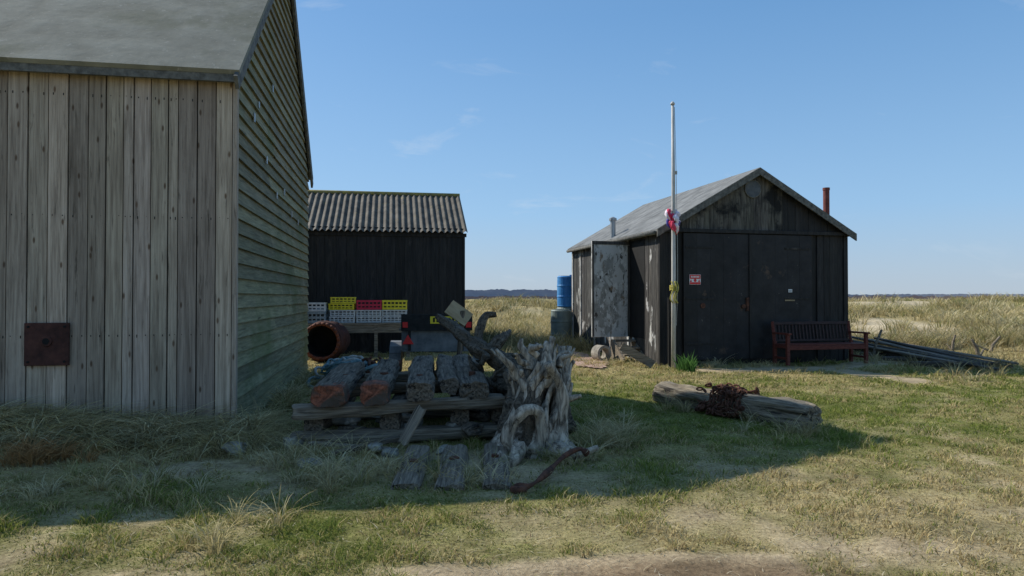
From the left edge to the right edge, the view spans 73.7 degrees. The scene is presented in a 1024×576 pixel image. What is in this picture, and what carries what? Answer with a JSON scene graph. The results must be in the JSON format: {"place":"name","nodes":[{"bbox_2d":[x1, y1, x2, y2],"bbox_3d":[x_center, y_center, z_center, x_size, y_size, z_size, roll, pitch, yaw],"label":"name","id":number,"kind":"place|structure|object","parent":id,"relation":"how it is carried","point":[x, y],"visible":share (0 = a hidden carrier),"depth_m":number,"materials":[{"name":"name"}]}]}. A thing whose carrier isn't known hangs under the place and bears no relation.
{"place":"outdoors","nodes":[
{"label":"outdoors","id":0,"kind":"place"},
{"bbox_2d":[237,363,324,432],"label":"dry side grass","id":1,"kind":"structure","parent":0,"point":[295,391],"depth_m":9.76,"materials":[{"name":"green plant"}]},
{"bbox_2d":[0,299,1023,575],"bbox_3d":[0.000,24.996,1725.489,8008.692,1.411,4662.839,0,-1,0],"label":"ground","id":2,"kind":"structure","parent":0,"point":[738,561],"depth_m":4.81,"materials":[{"name":"green plant"}]},
{"bbox_2d":[0,430,109,468],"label":"brown weed","id":3,"kind":"object","parent":2,"relation":"on","point":[24,454],"visible":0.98,"depth_m":5.84,"materials":[{"name":"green plant"}]},
{"bbox_2d":[0,0,312,423],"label":"weathered shed","id":4,"kind":"structure","parent":2,"relation":"on","point":[156,173],"depth_m":7.26,"materials":[{"name":"wood"}]},
{"bbox_2d":[0,393,333,470],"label":"tall grass","id":5,"kind":"structure","parent":2,"relation":"on","point":[147,431],"depth_m":6.58,"materials":[{"name":"green plant"}]},
{"bbox_2d":[222,441,246,455],"bbox_3d":[-2.631,1.521,6.487,0.213,0.136,0.242,0,-1,0],"label":"stone","id":6,"kind":"object","parent":2,"relation":"on","point":[230,448],"visible":0.7,"depth_m":6.41,"materials":[{"name":"grey stone"}]},
{"bbox_2d":[283,436,303,449],"bbox_3d":[-2.163,1.516,6.685,0.211,0.126,0.189,0,-1,32],"label":"stone","id":7,"kind":"object","parent":2,"relation":"on","point":[301,441],"visible":0.69,"depth_m":6.64,"materials":[{"name":"grey stone"}]},
{"bbox_2d":[301,457,322,468],"bbox_3d":[-1.749,1.543,5.958,0.211,0.117,0.191,0,-1,2],"label":"stone","id":8,"kind":"object","parent":2,"relation":"on","point":[312,459],"visible":0.41,"depth_m":5.90,"materials":[{"name":"grey stone"}]},
{"bbox_2d":[307,321,349,361],"bbox_3d":[-4.327,1.230,16.014,0.963,0.954,1.041,0,-1,2],"label":"rusty drum","id":9,"kind":"object","parent":2,"relation":"on","point":[327,340],"visible":0.83,"depth_m":15.90,"materials":[{"name":"brown metal"}]},
{"bbox_2d":[306,355,401,388],"bbox_3d":[-2.872,1.447,11.808,1.431,0.512,1.818,1,-1,-35],"label":"fishing net heap","id":10,"kind":"object","parent":2,"relation":"on","point":[327,367],"visible":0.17,"depth_m":11.66,"materials":[{"name":"fabric"}]},
{"bbox_2d":[308,322,409,356],"bbox_3d":[-4.141,1.308,17.229,3.200,0.865,0.700,0,-1,-10],"label":"trestle table","id":11,"kind":"object","parent":2,"relation":"on","point":[381,327],"visible":0.27,"depth_m":17.02,"materials":[{"name":"grey wood"}]},
{"bbox_2d":[307,311,326,322],"bbox_3d":[-4.950,0.727,16.991,0.650,0.280,0.450,0,-1,-10],"label":"fish crate","id":12,"kind":"object","parent":11,"relation":"on","point":[320,317],"visible":0.41,"depth_m":16.80,"materials":[{"name":"grey plastic"}]},
{"bbox_2d":[307,302,326,311],"bbox_3d":[-4.950,0.472,16.995,0.650,0.220,0.450,0,-1,-10],"label":"fish crate","id":13,"kind":"object","parent":12,"relation":"on","point":[320,307],"visible":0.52,"depth_m":16.82,"materials":[{"name":"white plastic"}]},
{"bbox_2d":[317,308,334,320],"bbox_3d":[-4.700,0.692,17.292,0.430,0.360,0.330,0,-1,-10],"label":"fish crate","id":14,"kind":"object","parent":11,"relation":"on","point":[328,315],"visible":0.29,"depth_m":17.14,"materials":[{"name":"grey plastic"}]},
{"bbox_2d":[329,316,355,322],"bbox_3d":[-4.264,0.793,17.214,0.630,0.155,0.450,0,-1,-8],"label":"fish crate","id":15,"kind":"object","parent":11,"relation":"on","point":[346,319],"visible":0.8,"depth_m":17.02,"materials":[{"name":"white plastic"}]},
{"bbox_2d":[329,310,355,315],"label":"fish crate","id":16,"kind":"object","parent":15,"relation":"on","point":[342,313],"visible":0.96,"depth_m":17.02,"materials":[{"name":"white plastic"}]},
{"bbox_2d":[328,303,355,309],"bbox_3d":[-4.279,0.469,17.218,0.630,0.155,0.450,0,-1,-7],"label":"fish crate","id":17,"kind":"object","parent":16,"relation":"on","point":[330,306],"visible":0.98,"depth_m":17.02,"materials":[{"name":"yellow plastic"}]},
{"bbox_2d":[330,297,355,302],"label":"fish crate","id":18,"kind":"object","parent":17,"relation":"on","point":[343,300],"visible":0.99,"depth_m":17.01,"materials":[{"name":"yellow plastic"}]},
{"bbox_2d":[356,316,381,322],"bbox_3d":[-3.632,0.794,17.328,0.630,0.155,0.450,0,-1,-12],"label":"fish crate","id":19,"kind":"object","parent":11,"relation":"on","point":[368,319],"visible":0.98,"depth_m":17.12,"materials":[{"name":"white plastic"}]},
{"bbox_2d":[356,310,381,315],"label":"fish crate","id":20,"kind":"object","parent":19,"relation":"on","point":[368,313],"visible":0.94,"depth_m":17.13,"materials":[{"name":"white plastic"}]},
{"bbox_2d":[356,300,381,309],"bbox_3d":[-3.628,0.428,17.333,0.630,0.240,0.450,0,-1,-12],"label":"fish crate","id":21,"kind":"object","parent":20,"relation":"on","point":[369,305],"visible":1,"depth_m":17.13,"materials":[{"name":"red plastic"}]},
{"bbox_2d":[382,316,400,322],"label":"fish crate","id":22,"kind":"object","parent":11,"relation":"on","point":[390,318],"visible":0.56,"depth_m":17.21,"materials":[{"name":"white plastic"}]},
{"bbox_2d":[382,310,406,315],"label":"fish crate","id":23,"kind":"object","parent":22,"relation":"on","point":[390,313],"visible":0.8,"depth_m":17.24,"materials":[{"name":"white plastic"}]},
{"bbox_2d":[382,300,406,309],"bbox_3d":[-2.991,0.430,17.442,0.630,0.240,0.450,0,-1,-9],"label":"fish crate","id":24,"kind":"object","parent":23,"relation":"on","point":[394,305],"visible":1,"depth_m":17.23,"materials":[{"name":"yellow plastic"}]},
{"bbox_2d":[368,442,382,451],"bbox_3d":[-1.292,1.509,6.480,0.143,0.083,0.144,0,-1,19],"label":"stone","id":25,"kind":"object","parent":2,"relation":"on","point":[376,445],"visible":0.89,"depth_m":6.44,"materials":[{"name":"grey stone"}]},
{"bbox_2d":[307,190,467,353],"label":"black shed","id":26,"kind":"structure","parent":2,"relation":"on","point":[409,247],"depth_m":18.55,"materials":[{"name":"black wood"}]},
{"bbox_2d":[381,448,398,456],"bbox_3d":[-1.151,1.548,6.426,0.171,0.094,0.151,0,-1,-1],"label":"stone","id":27,"kind":"object","parent":2,"relation":"on","point":[391,450],"visible":0.86,"depth_m":6.38,"materials":[{"name":"grey stone"}]},
{"bbox_2d":[290,300,511,490],"bbox_3d":[-1.216,0.911,7.666,2.432,1.533,4.827,0,-1,0],"label":"timber pile","id":28,"kind":"object","parent":2,"relation":"on","point":[406,409],"visible":0.9,"depth_m":6.95,"materials":[{"name":"wood"}]},
{"bbox_2d":[389,314,482,371],"bbox_3d":[-1.481,1.073,13.825,1.780,1.160,3.115,0,-1,-4],"label":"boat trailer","id":29,"kind":"object","parent":2,"relation":"on","point":[425,333],"visible":0.59,"depth_m":12.37,"materials":[{"name":"metal"}]},
{"bbox_2d":[436,444,447,453],"bbox_3d":[-0.652,1.550,6.535,0.138,0.093,0.145,0,-1,14],"label":"stone","id":30,"kind":"object","parent":2,"relation":"on","point":[440,449],"visible":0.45,"depth_m":6.49,"materials":[{"name":"grey stone"}]},
{"bbox_2d":[0,352,947,556],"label":"dry tuft grass","id":31,"kind":"structure","parent":2,"relation":"on","point":[607,440],"depth_m":5.83,"materials":[{"name":"plant"}]},
{"bbox_2d":[470,326,524,344],"bbox_3d":[-0.512,1.414,20.420,2.358,0.779,3.026,0,-1,0],"label":"grey green shrub","id":32,"kind":"object","parent":2,"relation":"on","point":[485,334],"visible":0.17,"depth_m":20.41,"materials":[{"name":"green plant"}]},
{"bbox_2d":[435,311,598,466],"bbox_3d":[0.048,1.025,7.655,1.280,1.489,3.202,0,-1,-17],"label":"driftwood stump","id":33,"kind":"object","parent":2,"relation":"on","point":[532,384],"visible":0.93,"depth_m":6.63,"materials":[{"name":"grey wood"}]},
{"bbox_2d":[510,447,589,493],"bbox_3d":[0.324,1.498,5.646,0.156,0.176,1.097,-1,-1,34],"label":"rusty iron bar","id":34,"kind":"object","parent":2,"relation":"on","point":[519,488],"visible":1,"depth_m":5.48,"materials":[{"name":"brown metal"}]},
{"bbox_2d":[550,308,570,343],"bbox_3d":[1.500,1.208,20.985,0.639,1.170,0.639,0,-1,0],"label":"water barrel","id":35,"kind":"object","parent":2,"relation":"on","point":[560,321],"visible":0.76,"depth_m":20.72,"materials":[{"name":"green plastic"}]},
{"bbox_2d":[557,307,571,337],"bbox_3d":[1.740,1.191,21.936,0.639,1.230,0.639,0,-1,0],"label":"water barrel","id":36,"kind":"object","parent":2,"relation":"on","point":[570,308],"visible":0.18,"depth_m":21.67,"materials":[{"name":"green plastic"}]},
{"bbox_2d":[557,275,571,306],"bbox_3d":[1.740,0.091,21.951,0.597,1.030,0.597,0,-1,0],"label":"blue barrel","id":37,"kind":"object","parent":36,"relation":"on","point":[564,291],"visible":0.73,"depth_m":21.69,"materials":[{"name":"plastic"}]},
{"bbox_2d":[572,352,608,367],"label":"brick paving","id":38,"kind":"structure","parent":2,"relation":"on","point":[583,356],"depth_m":15.68,"materials":[{"name":"beige brick"}]},
{"bbox_2d":[591,345,610,360],"bbox_3d":[2.100,1.535,16.080,0.380,0.380,0.300,0,-1,-25],"label":"concrete pipe","id":39,"kind":"object","parent":2,"relation":"on","point":[597,349],"visible":0.89,"depth_m":16.00,"materials":[{"name":"concrete"}]},
{"bbox_2d":[611,339,644,360],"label":"door steps","id":40,"kind":"structure","parent":2,"relation":"on","point":[616,352],"depth_m":16.14,"materials":[{"name":"grey wood"}]},
{"bbox_2d":[619,343,654,366],"bbox_3d":[2.704,1.456,14.731,0.783,0.556,0.030,0,-1,0],"label":"loose board","id":41,"kind":"object","parent":2,"relation":"on","point":[636,354],"visible":0.86,"depth_m":14.72,"materials":[{"name":"grey wood"}]},
{"bbox_2d":[664,101,680,367],"bbox_3d":[3.456,-1.056,14.650,0.349,5.920,0.313,0,-1,0],"label":"flagpole","id":42,"kind":"object","parent":2,"relation":"on","point":[672,215],"visible":1,"depth_m":14.63,"materials":[{"name":"paint"}]},
{"bbox_2d":[671,349,699,371],"bbox_3d":[3.520,1.476,13.813,0.566,0.476,0.668,0,-1,0],"label":"daffodil plant","id":43,"kind":"object","parent":2,"relation":"on","point":[684,364],"visible":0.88,"depth_m":13.80,"materials":[{"name":"green plant"}]},
{"bbox_2d":[566,167,856,365],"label":"black shed","id":44,"kind":"structure","parent":2,"relation":"on","point":[755,245],"depth_m":15.65,"materials":[{"name":"paint"}]},
{"bbox_2d":[591,241,629,336],"bbox_3d":[2.387,0.026,16.516,1.000,2.310,0.045,0,-1,-17],"label":"side door","id":45,"kind":"structure","parent":44,"relation":"in","point":[610,261],"depth_m":16.49,"materials":[{"name":"paint"}]},
{"bbox_2d":[630,239,644,338],"bbox_3d":[2.980,0.026,16.188,0.017,2.300,0.850,0,-1,-13],"label":"side doorway","id":46,"kind":"structure","parent":44,"relation":"in","point":[637,248],"depth_m":16.17,"materials":[{"name":"black wood"}]},
{"bbox_2d":[689,275,700,284],"bbox_3d":[4.066,-0.188,15.160,0.270,0.220,0.013,0,-1,-13],"label":"danger sign","id":47,"kind":"object","parent":44,"relation":"attached to","point":[694,279],"visible":1,"depth_m":15.16,"materials":[{"name":"red metal"}]},
{"bbox_2d":[682,233,811,359],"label":"double doors","id":48,"kind":"structure","parent":44,"relation":"in","point":[723,269],"depth_m":15.43,"materials":[{"name":"black paint"}]},
{"bbox_2d":[652,381,822,429],"bbox_3d":[2.739,1.435,8.704,0.528,0.426,2.421,1,-1,-34],"label":"wooden log","id":49,"kind":"object","parent":2,"relation":"on","point":[726,396],"visible":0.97,"depth_m":8.44,"materials":[{"name":"grey wood"}]},
{"bbox_2d":[465,295,1016,299],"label":"distant heath","id":50,"kind":"object","parent":2,"relation":"on","point":[849,297],"visible":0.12,"depth_m":294.42,"materials":[{"name":"plant"}]},
{"bbox_2d":[464,327,1023,381],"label":"tussock grass","id":51,"kind":"structure","parent":2,"relation":"on","point":[513,350],"depth_m":15.64,"materials":[{"name":"plant"}]},
{"bbox_2d":[465,292,1023,351],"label":"dune grass","id":52,"kind":"structure","parent":2,"relation":"on","point":[1004,328],"depth_m":26.09,"materials":[{"name":"beige plant"}]},
{"bbox_2d":[465,289,1023,296],"bbox_3d":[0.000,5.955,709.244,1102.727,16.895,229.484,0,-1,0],"label":"distant trees","id":53,"kind":"object","parent":2,"relation":"on","point":[504,292],"visible":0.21,"depth_m":798.95,"materials":[{"name":"plant"}]},
{"bbox_2d":[771,321,869,365],"bbox_3d":[6.874,1.215,15.248,2.060,0.936,0.678,0,-1,-13],"label":"park bench","id":54,"kind":"object","parent":2,"relation":"on","point":[850,345],"visible":0.99,"depth_m":15.34,"materials":[{"name":"red paint"}]},
{"bbox_2d":[868,329,882,356],"bbox_3d":[8.974,1.486,16.990,0.495,0.918,0.122,0,-1,11],"label":"broken post","id":55,"kind":"object","parent":2,"relation":"on","point":[876,342],"visible":0.49,"depth_m":16.96,"materials":[{"name":"grey wood"}]},
{"bbox_2d":[848,336,1018,370],"bbox_3d":[9.535,1.514,16.695,2.099,0.392,6.246,0,-1,0],"label":"plank heap","id":56,"kind":"object","parent":2,"relation":"on","point":[938,356],"visible":0.74,"depth_m":15.74,"materials":[{"name":"grey wood"}]},
{"bbox_2d":[947,335,955,350],"bbox_3d":[11.896,1.593,18.495,0.248,0.660,0.118,0,-1,28],"label":"broken post","id":57,"kind":"object","parent":2,"relation":"on","point":[952,343],"visible":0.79,"depth_m":18.46,"materials":[{"name":"grey wood"}]},
{"bbox_2d":[971,339,984,355],"bbox_3d":[11.286,1.562,16.489,0.406,0.670,0.120,0,-1,-15],"label":"broken post","id":58,"kind":"object","parent":2,"relation":"on","point":[977,351],"visible":0.66,"depth_m":16.46,"materials":[{"name":"grey wood"}]},
{"bbox_2d":[977,336,1000,352],"bbox_3d":[12.229,1.544,17.491,0.577,0.632,0.126,0,-1,9],"label":"broken post","id":59,"kind":"object","parent":2,"relation":"on","point":[994,343],"visible":0.69,"depth_m":17.47,"materials":[{"name":"grey wood"}]},
{"bbox_2d":[0,384,1023,575],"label":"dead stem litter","id":60,"kind":"object","parent":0,"point":[552,521],"visible":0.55,"depth_m":4.40,"materials":[{"name":"beige plant"}]},
{"bbox_2d":[296,0,1023,294],"label":"sky","id":61,"kind":"structure","parent":0,"point":[549,121],"materials":[{"name":"blue"}]}
]}

